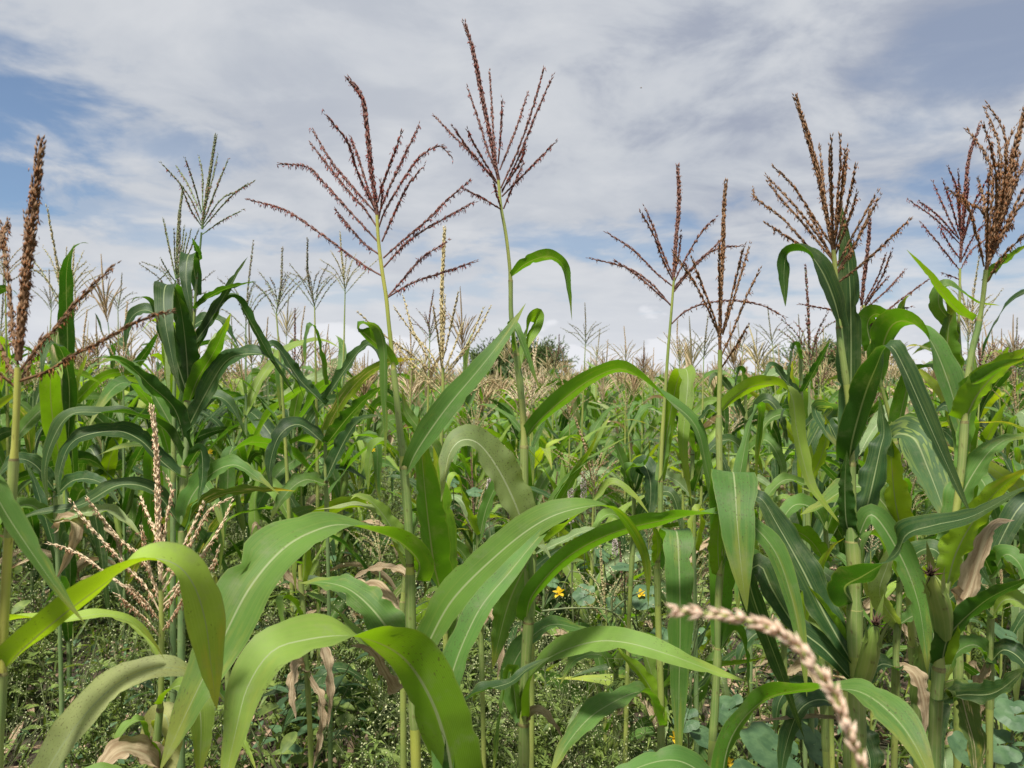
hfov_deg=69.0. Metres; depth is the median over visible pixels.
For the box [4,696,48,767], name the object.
flowering weed
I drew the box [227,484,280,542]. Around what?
flowering weed
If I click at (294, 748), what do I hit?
broad leaved weed
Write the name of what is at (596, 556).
flowering weed
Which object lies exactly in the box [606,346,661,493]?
maize plant
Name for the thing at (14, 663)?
flowering weed
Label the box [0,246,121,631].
maize plant
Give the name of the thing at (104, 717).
flowering weed
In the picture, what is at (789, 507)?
maize plant
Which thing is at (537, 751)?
flowering weed
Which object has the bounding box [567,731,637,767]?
flowering weed
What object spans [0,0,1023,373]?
sky
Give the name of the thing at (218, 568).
flowering weed
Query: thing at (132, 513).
maize plant
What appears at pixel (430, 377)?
maize plant
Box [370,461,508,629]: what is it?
maize plant
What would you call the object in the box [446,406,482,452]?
maize plant
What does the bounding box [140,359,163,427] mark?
maize plant
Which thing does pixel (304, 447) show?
maize plant
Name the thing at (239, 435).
maize plant
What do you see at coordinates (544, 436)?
maize plant
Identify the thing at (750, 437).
maize plant
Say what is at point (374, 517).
flowering weed
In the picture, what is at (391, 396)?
maize plant
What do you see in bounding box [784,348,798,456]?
maize plant
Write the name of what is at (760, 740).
squash vine
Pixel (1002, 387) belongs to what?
maize plant
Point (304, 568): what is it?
maize plant
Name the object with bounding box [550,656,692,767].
flowering weed
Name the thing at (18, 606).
broad leaved weed
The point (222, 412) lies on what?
maize plant
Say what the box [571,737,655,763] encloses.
flowering weed
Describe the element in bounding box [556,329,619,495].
maize plant
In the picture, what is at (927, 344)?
maize plant
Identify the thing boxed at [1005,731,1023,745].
broad leaved weed
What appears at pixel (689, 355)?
maize plant
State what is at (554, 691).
broad leaved weed
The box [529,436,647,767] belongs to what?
maize plant
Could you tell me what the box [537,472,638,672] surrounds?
maize plant
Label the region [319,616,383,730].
flowering weed
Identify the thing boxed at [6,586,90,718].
flowering weed
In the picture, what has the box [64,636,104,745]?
broad leaved weed
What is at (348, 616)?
broad leaved weed
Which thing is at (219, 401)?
maize plant
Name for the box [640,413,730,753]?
maize plant
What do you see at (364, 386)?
maize plant
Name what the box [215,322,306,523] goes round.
maize plant
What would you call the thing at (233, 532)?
flowering weed
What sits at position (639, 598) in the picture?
squash vine
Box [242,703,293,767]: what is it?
broad leaved weed
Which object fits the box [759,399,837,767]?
maize plant
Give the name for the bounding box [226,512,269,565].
flowering weed
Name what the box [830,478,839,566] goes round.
maize plant
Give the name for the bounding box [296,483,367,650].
maize plant
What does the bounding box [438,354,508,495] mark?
maize plant
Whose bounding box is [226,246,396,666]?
maize plant
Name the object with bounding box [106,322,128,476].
maize plant
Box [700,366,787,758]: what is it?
maize plant
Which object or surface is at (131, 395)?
maize plant
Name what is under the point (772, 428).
maize plant
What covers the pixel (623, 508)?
maize plant
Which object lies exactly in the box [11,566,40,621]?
broad leaved weed
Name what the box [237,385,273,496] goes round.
maize plant
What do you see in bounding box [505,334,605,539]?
maize plant
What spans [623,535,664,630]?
flowering weed
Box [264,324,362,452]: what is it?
maize plant
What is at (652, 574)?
maize plant
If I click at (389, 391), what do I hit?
maize plant
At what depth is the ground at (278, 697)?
4.07 m
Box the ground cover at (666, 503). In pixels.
[0,419,1023,767]
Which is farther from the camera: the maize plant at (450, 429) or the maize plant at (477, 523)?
the maize plant at (450, 429)
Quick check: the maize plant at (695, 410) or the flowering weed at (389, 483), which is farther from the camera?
the flowering weed at (389, 483)
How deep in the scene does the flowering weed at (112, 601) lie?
4.48 m
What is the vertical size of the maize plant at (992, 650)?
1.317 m
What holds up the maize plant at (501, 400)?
on the ground at (278, 697)
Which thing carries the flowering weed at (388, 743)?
on the ground at (278, 697)
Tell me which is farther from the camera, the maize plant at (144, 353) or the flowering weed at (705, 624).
the maize plant at (144, 353)
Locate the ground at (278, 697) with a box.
[0,377,1023,767]
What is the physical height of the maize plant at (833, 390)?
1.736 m
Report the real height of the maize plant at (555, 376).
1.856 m
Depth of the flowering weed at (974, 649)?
3.80 m
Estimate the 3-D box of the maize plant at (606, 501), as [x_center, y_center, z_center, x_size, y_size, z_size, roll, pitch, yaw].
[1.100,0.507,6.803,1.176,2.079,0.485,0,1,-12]
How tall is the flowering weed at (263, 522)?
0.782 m
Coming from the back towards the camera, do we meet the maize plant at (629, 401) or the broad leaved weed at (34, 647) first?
the maize plant at (629, 401)
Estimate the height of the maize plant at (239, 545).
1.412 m
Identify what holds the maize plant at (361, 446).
on the ground at (278, 697)
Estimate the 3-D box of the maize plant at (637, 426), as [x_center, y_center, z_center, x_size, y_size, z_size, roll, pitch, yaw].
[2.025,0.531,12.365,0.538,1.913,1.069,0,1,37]
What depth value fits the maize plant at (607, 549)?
4.99 m
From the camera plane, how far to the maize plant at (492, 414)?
7.51 m
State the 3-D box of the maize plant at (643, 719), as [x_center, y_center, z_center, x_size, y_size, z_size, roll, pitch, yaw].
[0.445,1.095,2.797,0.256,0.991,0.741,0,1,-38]
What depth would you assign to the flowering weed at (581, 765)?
2.27 m
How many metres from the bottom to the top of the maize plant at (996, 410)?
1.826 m
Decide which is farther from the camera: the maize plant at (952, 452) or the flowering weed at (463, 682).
the maize plant at (952, 452)
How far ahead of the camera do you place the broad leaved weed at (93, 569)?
4.80 m
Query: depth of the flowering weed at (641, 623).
2.96 m
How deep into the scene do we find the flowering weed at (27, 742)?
2.62 m
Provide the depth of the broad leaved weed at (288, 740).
2.18 m
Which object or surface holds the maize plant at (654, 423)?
on the ground at (278, 697)
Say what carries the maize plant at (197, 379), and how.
on the ground at (278, 697)
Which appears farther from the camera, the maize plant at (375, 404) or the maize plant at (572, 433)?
the maize plant at (572, 433)
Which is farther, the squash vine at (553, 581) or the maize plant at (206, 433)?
the maize plant at (206, 433)
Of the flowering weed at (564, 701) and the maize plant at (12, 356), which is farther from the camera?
the maize plant at (12, 356)
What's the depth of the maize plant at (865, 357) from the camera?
8.07 m
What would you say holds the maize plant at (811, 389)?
on the ground at (278, 697)
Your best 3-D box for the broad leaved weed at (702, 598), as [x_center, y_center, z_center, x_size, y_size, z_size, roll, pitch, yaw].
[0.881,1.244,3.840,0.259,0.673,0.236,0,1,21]
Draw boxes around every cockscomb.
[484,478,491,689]
[561,487,577,714]
[561,518,583,710]
[575,472,586,689]
[601,539,627,660]
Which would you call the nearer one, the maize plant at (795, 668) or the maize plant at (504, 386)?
the maize plant at (795, 668)
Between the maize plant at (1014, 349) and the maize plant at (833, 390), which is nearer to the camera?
the maize plant at (1014, 349)
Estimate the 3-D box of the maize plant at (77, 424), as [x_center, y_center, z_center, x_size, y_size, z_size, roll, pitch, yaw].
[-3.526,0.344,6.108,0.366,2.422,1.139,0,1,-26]
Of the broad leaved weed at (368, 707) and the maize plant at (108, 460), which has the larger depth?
the maize plant at (108, 460)
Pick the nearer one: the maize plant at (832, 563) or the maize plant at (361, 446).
the maize plant at (832, 563)
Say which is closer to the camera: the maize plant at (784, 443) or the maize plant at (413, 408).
the maize plant at (413, 408)
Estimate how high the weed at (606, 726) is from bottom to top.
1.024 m
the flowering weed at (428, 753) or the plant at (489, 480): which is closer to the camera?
the flowering weed at (428, 753)
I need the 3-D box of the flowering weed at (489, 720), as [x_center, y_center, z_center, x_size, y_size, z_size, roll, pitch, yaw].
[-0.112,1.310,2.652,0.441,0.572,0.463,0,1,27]
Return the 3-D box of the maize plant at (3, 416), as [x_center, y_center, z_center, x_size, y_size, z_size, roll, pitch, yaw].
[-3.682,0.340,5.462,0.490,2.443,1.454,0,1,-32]
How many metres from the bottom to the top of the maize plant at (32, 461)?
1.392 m
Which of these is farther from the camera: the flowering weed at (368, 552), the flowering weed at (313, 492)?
the flowering weed at (313, 492)
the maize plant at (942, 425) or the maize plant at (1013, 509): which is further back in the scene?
the maize plant at (942, 425)
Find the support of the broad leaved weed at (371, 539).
on the ground at (278, 697)
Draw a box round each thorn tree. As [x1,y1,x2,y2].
[457,329,578,411]
[762,333,893,396]
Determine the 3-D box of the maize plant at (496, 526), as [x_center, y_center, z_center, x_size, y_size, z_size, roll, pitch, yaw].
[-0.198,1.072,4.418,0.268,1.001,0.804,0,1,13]
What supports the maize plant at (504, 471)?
on the ground at (278, 697)
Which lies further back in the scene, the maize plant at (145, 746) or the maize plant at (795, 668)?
the maize plant at (795, 668)
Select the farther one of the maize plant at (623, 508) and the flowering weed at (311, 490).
the flowering weed at (311, 490)
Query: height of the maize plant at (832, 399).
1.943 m
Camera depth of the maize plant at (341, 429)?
2.46 m
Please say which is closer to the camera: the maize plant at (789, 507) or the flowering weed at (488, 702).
the maize plant at (789, 507)
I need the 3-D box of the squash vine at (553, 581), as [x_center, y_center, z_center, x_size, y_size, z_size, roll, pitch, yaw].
[-0.385,0.932,3.374,2.230,1.305,0.218,0,1,8]
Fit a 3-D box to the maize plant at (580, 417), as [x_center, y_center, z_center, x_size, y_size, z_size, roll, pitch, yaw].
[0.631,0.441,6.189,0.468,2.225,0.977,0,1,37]
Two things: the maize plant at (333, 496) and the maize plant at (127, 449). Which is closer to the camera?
the maize plant at (333, 496)
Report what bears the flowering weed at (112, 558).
on the ground at (278, 697)
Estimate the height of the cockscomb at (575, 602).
1.120 m
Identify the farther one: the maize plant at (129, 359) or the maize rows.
the maize rows
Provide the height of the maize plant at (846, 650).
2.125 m
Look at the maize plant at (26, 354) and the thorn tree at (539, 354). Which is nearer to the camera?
the maize plant at (26, 354)
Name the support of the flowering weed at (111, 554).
on the ground at (278, 697)
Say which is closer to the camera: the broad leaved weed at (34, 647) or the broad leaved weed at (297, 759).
the broad leaved weed at (297, 759)
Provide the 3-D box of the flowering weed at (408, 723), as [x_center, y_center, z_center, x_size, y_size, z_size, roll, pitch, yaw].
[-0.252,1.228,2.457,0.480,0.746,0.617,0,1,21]
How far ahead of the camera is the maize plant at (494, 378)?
9.96 m
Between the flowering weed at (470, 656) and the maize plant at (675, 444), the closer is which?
the flowering weed at (470, 656)
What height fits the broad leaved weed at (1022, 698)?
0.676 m
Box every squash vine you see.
[208,448,670,698]
[542,562,710,767]
[643,694,822,767]
[909,622,1023,767]
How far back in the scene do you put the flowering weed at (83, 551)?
4.68 m
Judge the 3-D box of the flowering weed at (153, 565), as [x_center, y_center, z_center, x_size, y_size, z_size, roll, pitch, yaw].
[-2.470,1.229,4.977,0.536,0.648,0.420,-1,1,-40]
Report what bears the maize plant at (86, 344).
on the ground at (278, 697)
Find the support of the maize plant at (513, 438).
on the ground at (278, 697)
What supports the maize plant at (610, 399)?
on the ground at (278, 697)
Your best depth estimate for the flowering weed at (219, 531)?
6.38 m
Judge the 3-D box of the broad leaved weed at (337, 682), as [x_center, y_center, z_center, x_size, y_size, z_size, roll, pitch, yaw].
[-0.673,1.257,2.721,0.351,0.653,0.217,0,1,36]
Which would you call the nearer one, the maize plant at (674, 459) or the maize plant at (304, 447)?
the maize plant at (304, 447)
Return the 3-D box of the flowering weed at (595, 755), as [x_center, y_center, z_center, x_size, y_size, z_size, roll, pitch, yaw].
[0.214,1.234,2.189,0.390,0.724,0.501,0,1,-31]
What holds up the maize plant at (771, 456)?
on the ground at (278, 697)
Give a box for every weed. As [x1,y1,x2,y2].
[0,549,54,731]
[1,526,50,583]
[4,669,55,767]
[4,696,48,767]
[4,718,49,767]
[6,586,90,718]
[7,591,33,701]
[7,621,38,688]
[8,630,63,702]
[9,600,69,746]
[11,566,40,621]
[15,649,145,767]
[22,521,107,634]
[23,683,58,752]
[63,590,191,767]
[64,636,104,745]
[67,653,143,767]
[76,517,140,602]
[78,547,97,609]
[78,562,139,644]
[80,530,138,607]
[92,537,207,706]
[98,541,207,694]
[101,638,151,702]
[110,520,163,609]
[115,604,190,699]
[124,677,169,735]
[135,605,364,767]
[149,536,221,655]
[164,545,240,644]
[165,619,190,658]
[199,518,242,578]
[200,504,274,611]
[205,499,241,569]
[207,477,243,562]
[215,527,362,745]
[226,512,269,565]
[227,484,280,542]
[227,514,243,563]
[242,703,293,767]
[252,675,326,766]
[254,601,352,745]
[261,486,325,624]
[266,731,297,767]
[268,671,312,722]
[275,670,314,766]
[286,675,364,767]
[297,650,368,767]
[305,469,321,512]
[305,483,329,503]
[311,684,356,767]
[313,715,345,767]
[315,605,371,711]
[317,681,424,767]
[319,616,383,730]
[320,507,373,575]
[320,550,363,663]
[322,528,373,618]
[325,642,497,767]
[331,594,365,655]
[333,644,515,767]
[334,638,410,767]
[335,688,377,767]
[336,526,367,578]
[344,483,420,643]
[346,550,433,692]
[351,626,543,767]
[357,544,417,597]
[359,584,442,765]
[362,488,398,545]
[362,581,476,751]
[363,470,418,558]
[367,583,537,767]
[378,710,508,767]
[379,448,411,516]
[389,549,415,584]
[408,676,504,767]
[416,599,540,754]
[424,680,544,767]
[462,644,495,701]
[463,603,569,767]
[476,637,652,767]
[485,615,582,767]
[490,663,642,767]
[493,544,707,767]
[494,615,579,762]
[519,583,599,725]
[520,564,602,708]
[535,650,569,730]
[538,675,654,767]
[546,567,771,767]
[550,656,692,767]
[554,530,735,759]
[566,737,629,767]
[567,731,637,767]
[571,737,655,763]
[574,520,619,624]
[589,479,665,583]
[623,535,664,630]
[632,565,704,670]
[654,569,723,689]
[661,567,707,614]
[663,561,709,619]
[670,625,777,767]
[684,492,703,518]
[770,644,794,720]
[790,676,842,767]
[795,662,826,765]
[878,640,964,750]
[898,729,952,757]
[906,475,934,514]
[922,556,1010,675]
[966,572,1002,652]
[984,720,1023,767]
[998,630,1023,700]
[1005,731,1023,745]
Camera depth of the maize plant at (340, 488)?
4.52 m
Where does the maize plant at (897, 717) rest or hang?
on the ground at (278, 697)
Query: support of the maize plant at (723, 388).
on the ground at (278, 697)
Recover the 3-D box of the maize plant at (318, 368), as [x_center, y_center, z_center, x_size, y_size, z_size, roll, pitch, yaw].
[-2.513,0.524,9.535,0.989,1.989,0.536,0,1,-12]
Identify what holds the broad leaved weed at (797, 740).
on the ground at (278, 697)
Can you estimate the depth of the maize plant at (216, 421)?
6.06 m
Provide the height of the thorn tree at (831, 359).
3.685 m
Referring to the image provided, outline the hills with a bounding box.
[24,372,1016,376]
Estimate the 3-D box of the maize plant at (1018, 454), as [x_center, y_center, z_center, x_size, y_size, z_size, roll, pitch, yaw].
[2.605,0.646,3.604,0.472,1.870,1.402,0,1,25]
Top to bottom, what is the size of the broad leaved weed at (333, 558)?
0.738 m
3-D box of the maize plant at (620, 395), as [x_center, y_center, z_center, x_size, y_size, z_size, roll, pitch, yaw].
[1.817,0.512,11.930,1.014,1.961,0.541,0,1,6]
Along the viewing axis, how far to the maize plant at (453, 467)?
4.76 m
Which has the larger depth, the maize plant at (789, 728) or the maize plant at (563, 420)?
the maize plant at (563, 420)
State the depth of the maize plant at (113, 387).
3.59 m
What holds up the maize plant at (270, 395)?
on the ground at (278, 697)
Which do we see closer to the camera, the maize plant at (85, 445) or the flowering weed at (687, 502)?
the maize plant at (85, 445)
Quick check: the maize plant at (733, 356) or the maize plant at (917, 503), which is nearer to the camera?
the maize plant at (917, 503)
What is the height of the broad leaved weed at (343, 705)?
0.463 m
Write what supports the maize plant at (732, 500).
on the ground at (278, 697)
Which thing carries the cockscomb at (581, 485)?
on the ground at (278, 697)
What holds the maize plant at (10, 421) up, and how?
on the ground at (278, 697)
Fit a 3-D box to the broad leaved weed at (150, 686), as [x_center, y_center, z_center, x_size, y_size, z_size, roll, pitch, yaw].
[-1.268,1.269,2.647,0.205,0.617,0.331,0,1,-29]
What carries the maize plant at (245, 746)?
on the ground at (278, 697)
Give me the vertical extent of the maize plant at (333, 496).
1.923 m
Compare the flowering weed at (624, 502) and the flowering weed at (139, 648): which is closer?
the flowering weed at (139, 648)
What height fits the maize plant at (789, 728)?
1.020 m
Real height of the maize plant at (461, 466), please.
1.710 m
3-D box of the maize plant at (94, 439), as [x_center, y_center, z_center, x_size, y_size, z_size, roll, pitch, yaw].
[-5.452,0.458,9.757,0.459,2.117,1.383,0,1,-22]
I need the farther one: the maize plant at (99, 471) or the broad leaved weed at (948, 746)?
the maize plant at (99, 471)
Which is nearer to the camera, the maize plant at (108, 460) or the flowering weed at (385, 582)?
the flowering weed at (385, 582)
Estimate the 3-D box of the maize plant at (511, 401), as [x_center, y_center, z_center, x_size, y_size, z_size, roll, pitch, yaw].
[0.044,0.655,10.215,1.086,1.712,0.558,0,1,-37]
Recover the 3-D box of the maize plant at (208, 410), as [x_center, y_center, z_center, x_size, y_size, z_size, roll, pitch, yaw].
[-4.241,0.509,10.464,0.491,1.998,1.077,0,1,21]
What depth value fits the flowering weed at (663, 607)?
4.03 m
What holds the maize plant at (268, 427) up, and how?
on the ground at (278, 697)
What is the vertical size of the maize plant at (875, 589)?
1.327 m
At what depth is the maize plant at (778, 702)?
1.68 m
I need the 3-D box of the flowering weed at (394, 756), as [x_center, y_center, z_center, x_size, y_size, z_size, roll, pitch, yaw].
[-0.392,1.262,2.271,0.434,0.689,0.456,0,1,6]
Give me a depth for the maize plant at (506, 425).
8.10 m
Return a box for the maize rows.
[2,333,1023,441]
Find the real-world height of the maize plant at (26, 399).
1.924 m
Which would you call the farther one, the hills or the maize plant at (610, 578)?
the hills
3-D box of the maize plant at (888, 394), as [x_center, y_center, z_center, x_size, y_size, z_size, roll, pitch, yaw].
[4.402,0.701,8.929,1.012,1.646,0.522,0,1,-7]
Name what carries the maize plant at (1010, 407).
on the ground at (278, 697)
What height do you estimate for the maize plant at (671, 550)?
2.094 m
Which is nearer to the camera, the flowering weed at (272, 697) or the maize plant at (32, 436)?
the flowering weed at (272, 697)
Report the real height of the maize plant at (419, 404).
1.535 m
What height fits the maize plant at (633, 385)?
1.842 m
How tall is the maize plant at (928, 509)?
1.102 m
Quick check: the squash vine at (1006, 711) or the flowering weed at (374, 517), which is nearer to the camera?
the squash vine at (1006, 711)
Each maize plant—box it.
[0,134,225,767]
[0,245,161,638]
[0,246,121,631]
[0,272,42,552]
[0,285,16,441]
[0,359,43,444]
[0,367,25,528]
[0,452,140,767]
[1,357,90,611]
[4,335,30,393]
[4,336,31,392]
[5,269,58,541]
[6,301,202,653]
[8,325,51,445]
[9,369,92,448]
[12,346,41,496]
[18,354,99,486]
[19,360,35,448]
[20,203,110,702]
[21,310,126,574]
[23,339,126,470]
[26,132,303,767]
[29,654,223,767]
[41,334,154,621]
[44,403,233,767]
[74,280,109,556]
[75,319,139,424]
[75,321,96,383]
[77,338,105,446]
[78,329,278,571]
[81,255,157,544]
[86,351,117,372]
[89,218,223,638]
[95,272,150,560]
[96,186,243,702]
[96,239,372,645]
[102,317,239,543]
[105,309,146,474]
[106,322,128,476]
[113,283,195,457]
[116,336,142,459]
[137,325,163,418]
[139,331,160,397]
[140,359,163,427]
[158,347,216,482]
[160,74,650,767]
[179,375,229,457]
[191,290,243,514]
[194,365,285,562]
[199,363,259,450]
[201,238,415,666]
[201,317,332,560]
[201,366,229,458]
[207,358,281,443]
[211,573,255,767]
[212,428,367,626]
[213,316,264,495]
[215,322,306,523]
[220,528,551,767]
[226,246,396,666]
[231,306,344,513]
[234,308,376,618]
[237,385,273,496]
[248,356,277,463]
[251,521,334,767]
[255,291,314,432]
[258,336,296,420]
[260,322,379,767]
[262,502,473,758]
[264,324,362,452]
[275,354,347,493]
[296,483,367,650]
[298,335,364,575]
[313,230,397,620]
[315,353,389,550]
[316,493,406,767]
[320,375,359,499]
[324,392,359,470]
[326,357,403,487]
[339,290,474,596]
[344,360,382,485]
[345,387,396,492]
[347,378,401,561]
[357,225,502,652]
[358,323,460,562]
[358,366,408,492]
[361,349,426,500]
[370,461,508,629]
[379,374,392,475]
[380,374,455,507]
[388,337,439,419]
[388,360,454,493]
[388,365,405,478]
[388,385,454,485]
[388,496,561,688]
[397,452,503,601]
[420,384,497,553]
[432,19,807,767]
[433,380,517,543]
[437,287,505,493]
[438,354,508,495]
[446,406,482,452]
[447,472,550,767]
[448,359,519,492]
[450,397,520,538]
[454,482,507,564]
[462,342,593,609]
[472,366,531,438]
[472,388,487,423]
[473,363,558,490]
[474,377,535,519]
[483,361,516,436]
[483,388,577,520]
[483,514,635,598]
[484,342,546,455]
[487,365,514,512]
[493,418,705,697]
[493,495,611,696]
[496,379,558,434]
[499,335,557,620]
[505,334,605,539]
[505,367,628,587]
[505,381,537,451]
[512,372,560,480]
[515,377,596,500]
[526,367,558,440]
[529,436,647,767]
[532,362,604,480]
[535,302,629,561]
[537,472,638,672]
[545,360,577,464]
[548,362,600,450]
[551,162,787,767]
[551,459,656,664]
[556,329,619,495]
[557,592,759,763]
[561,648,657,766]
[563,542,707,762]
[564,326,680,519]
[565,384,609,482]
[566,373,704,571]
[568,377,638,511]
[571,351,645,497]
[573,341,649,464]
[592,435,683,762]
[597,355,652,446]
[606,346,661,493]
[608,358,651,513]
[613,366,658,458]
[615,319,759,528]
[615,349,677,492]
[615,678,933,767]
[618,350,677,455]
[622,314,731,593]
[622,363,648,446]
[629,515,698,631]
[638,544,764,707]
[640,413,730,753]
[643,316,735,516]
[659,380,700,496]
[664,602,866,767]
[666,387,763,584]
[669,411,678,472]
[671,178,838,766]
[671,383,751,505]
[694,322,767,456]
[696,370,729,519]
[698,361,732,445]
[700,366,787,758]
[704,324,828,503]
[705,376,770,489]
[714,322,763,489]
[725,398,777,495]
[726,307,807,523]
[730,306,946,659]
[732,544,868,680]
[734,549,823,723]
[738,93,1023,767]
[744,329,786,485]
[746,363,767,469]
[747,371,791,460]
[748,314,813,495]
[748,335,910,502]
[753,689,884,767]
[759,341,839,767]
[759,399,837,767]
[760,345,797,491]
[760,538,843,767]
[761,263,859,763]
[765,325,872,481]
[770,350,814,444]
[770,488,846,767]
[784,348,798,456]
[787,349,838,488]
[788,386,945,652]
[797,217,963,767]
[802,343,821,473]
[811,381,839,399]
[817,516,906,729]
[819,338,981,597]
[826,353,901,604]
[827,342,936,484]
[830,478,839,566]
[831,539,924,636]
[860,529,957,767]
[861,351,891,460]
[876,477,1006,651]
[877,380,894,485]
[881,535,933,692]
[883,453,938,626]
[887,365,912,409]
[888,386,948,477]
[890,600,985,767]
[900,569,1023,759]
[901,256,1023,544]
[906,100,1023,767]
[907,125,995,767]
[908,433,1009,659]
[910,362,938,413]
[912,273,1012,470]
[915,352,966,499]
[917,361,941,482]
[928,388,1008,458]
[929,287,1004,447]
[932,334,1023,465]
[945,544,1023,767]
[948,356,1023,700]
[949,374,1023,546]
[950,334,1012,446]
[963,313,1023,679]
[965,322,1023,456]
[976,331,1020,463]
[978,369,1023,577]
[981,535,1018,629]
[983,318,1023,464]
[987,328,1010,457]
[987,340,1014,453]
[988,314,1023,411]
[992,430,1023,576]
[1000,366,1023,638]
[1005,400,1016,412]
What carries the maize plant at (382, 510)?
on the ground at (278, 697)
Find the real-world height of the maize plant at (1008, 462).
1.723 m
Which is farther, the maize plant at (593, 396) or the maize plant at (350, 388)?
the maize plant at (593, 396)
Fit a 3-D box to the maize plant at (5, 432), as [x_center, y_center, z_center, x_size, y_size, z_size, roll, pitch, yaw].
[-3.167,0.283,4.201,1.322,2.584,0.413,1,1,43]
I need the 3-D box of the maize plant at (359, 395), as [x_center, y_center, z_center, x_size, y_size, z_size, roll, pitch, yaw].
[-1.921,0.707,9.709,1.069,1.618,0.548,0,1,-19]
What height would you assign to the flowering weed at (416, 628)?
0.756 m
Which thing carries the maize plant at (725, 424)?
on the ground at (278, 697)
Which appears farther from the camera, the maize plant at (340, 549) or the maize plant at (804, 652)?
the maize plant at (340, 549)
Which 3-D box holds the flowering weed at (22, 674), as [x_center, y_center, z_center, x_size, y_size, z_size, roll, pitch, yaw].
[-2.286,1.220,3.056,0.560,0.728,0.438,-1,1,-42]
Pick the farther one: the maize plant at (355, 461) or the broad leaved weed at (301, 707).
the maize plant at (355, 461)
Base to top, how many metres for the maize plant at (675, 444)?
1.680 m
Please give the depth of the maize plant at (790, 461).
7.23 m
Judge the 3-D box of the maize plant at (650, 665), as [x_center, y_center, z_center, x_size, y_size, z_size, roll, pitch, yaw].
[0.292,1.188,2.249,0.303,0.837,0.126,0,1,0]
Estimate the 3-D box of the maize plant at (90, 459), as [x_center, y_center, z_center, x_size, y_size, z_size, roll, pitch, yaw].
[-2.319,0.545,4.276,1.268,2.058,0.462,0,1,10]
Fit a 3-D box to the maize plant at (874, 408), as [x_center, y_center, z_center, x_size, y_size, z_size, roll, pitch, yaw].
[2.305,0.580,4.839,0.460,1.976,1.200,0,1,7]
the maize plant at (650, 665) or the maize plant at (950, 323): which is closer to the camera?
the maize plant at (950, 323)
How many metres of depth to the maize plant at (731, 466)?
5.37 m
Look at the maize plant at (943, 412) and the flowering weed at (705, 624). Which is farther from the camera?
the maize plant at (943, 412)
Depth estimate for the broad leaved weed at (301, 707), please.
3.02 m
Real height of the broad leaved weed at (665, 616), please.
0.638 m
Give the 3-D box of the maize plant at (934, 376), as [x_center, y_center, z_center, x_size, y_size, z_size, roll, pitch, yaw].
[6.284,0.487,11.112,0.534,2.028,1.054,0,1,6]
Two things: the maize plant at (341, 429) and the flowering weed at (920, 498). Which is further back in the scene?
the flowering weed at (920, 498)
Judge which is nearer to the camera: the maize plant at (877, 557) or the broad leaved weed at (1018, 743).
the broad leaved weed at (1018, 743)
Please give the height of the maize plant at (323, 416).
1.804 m
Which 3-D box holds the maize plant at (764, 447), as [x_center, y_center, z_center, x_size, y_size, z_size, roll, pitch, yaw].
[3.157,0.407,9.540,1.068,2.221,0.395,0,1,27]
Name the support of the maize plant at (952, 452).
on the ground at (278, 697)
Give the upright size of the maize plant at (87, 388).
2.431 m
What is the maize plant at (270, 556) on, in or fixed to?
on the ground at (278, 697)
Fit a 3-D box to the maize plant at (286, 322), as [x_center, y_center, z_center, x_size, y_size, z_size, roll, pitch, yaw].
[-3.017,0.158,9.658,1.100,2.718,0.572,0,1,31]
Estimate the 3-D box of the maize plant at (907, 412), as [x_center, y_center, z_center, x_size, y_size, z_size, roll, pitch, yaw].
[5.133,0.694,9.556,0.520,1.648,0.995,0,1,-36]
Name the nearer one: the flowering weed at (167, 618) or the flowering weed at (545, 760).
the flowering weed at (545, 760)
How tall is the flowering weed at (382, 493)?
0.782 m
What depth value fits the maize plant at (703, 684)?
2.41 m
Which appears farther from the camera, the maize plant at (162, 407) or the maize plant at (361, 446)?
the maize plant at (361, 446)
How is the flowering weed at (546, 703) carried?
on the ground at (278, 697)
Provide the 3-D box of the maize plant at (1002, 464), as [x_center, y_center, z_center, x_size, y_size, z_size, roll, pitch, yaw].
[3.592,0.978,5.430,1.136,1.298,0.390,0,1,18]
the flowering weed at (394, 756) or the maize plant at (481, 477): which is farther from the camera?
the maize plant at (481, 477)
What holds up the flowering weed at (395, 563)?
on the ground at (278, 697)
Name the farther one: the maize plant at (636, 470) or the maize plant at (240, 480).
the maize plant at (240, 480)
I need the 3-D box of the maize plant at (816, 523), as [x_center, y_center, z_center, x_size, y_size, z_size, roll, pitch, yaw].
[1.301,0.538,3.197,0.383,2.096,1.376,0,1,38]
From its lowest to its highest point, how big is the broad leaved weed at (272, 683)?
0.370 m
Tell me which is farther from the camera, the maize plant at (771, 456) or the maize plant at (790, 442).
the maize plant at (790, 442)
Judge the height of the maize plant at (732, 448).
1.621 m
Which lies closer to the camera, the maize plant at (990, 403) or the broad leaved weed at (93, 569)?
the broad leaved weed at (93, 569)
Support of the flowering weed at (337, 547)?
on the ground at (278, 697)
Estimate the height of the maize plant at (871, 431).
1.954 m
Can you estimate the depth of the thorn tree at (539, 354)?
33.28 m
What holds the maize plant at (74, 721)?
on the ground at (278, 697)
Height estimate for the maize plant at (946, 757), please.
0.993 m
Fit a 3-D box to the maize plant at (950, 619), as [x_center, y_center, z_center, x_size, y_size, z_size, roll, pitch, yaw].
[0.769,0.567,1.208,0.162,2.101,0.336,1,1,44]
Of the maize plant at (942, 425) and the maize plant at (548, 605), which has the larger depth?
the maize plant at (942, 425)
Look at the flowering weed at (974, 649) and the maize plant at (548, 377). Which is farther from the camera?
the maize plant at (548, 377)

